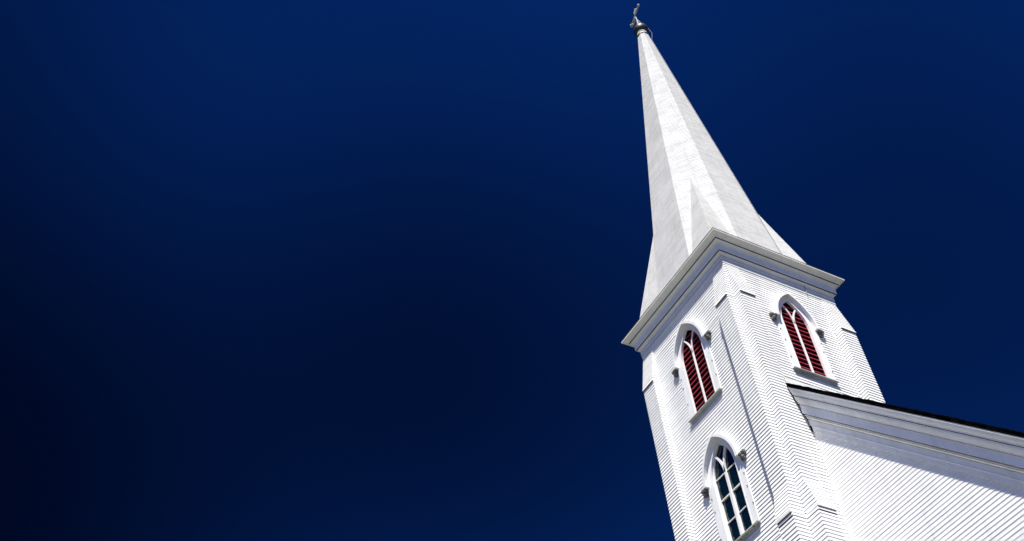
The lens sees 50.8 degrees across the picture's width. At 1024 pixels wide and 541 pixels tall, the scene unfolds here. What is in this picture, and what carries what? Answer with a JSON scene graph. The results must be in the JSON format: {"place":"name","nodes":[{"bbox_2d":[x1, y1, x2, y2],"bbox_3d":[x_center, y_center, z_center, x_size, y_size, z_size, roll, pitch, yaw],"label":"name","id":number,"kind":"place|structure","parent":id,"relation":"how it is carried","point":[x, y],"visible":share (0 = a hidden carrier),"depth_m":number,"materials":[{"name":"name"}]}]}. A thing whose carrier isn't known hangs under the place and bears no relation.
{"place":"outdoors","nodes":[
{"label":"outdoors","id":0,"kind":"place"},
{"bbox_2d":[0,0,1023,540],"label":"sky","id":1,"kind":"structure","parent":0,"point":[271,270],"materials":[{"name":"blue"}]},
{"label":"ground","id":2,"kind":"structure","parent":0,"visible":0},
{"bbox_2d":[621,4,1023,540],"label":"church","id":3,"kind":"structure","parent":2,"relation":"on","point":[773,415],"depth_m":33.26,"materials":[{"name":"white paint"}]},
{"bbox_2d":[672,320,721,424],"bbox_3d":[6.058,3.103,35.512,0.380,3.890,2.230,19,-53,-21],"label":"louvred window","id":4,"kind":"structure","parent":3,"relation":"in","point":[693,360],"depth_m":35.47,"materials":[{"name":"paint"}]},
{"bbox_2d":[701,433,760,540],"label":"arched window","id":5,"kind":"structure","parent":3,"relation":"in","point":[724,475],"depth_m":31.75,"materials":[{"name":"paint"}]},
{"bbox_2d":[769,292,838,386],"bbox_3d":[9.321,2.121,34.944,2.230,3.890,0.380,19,-53,-21],"label":"louvred window","id":6,"kind":"structure","parent":3,"relation":"in","point":[800,332],"depth_m":34.92,"materials":[{"name":"paint"}]}
]}

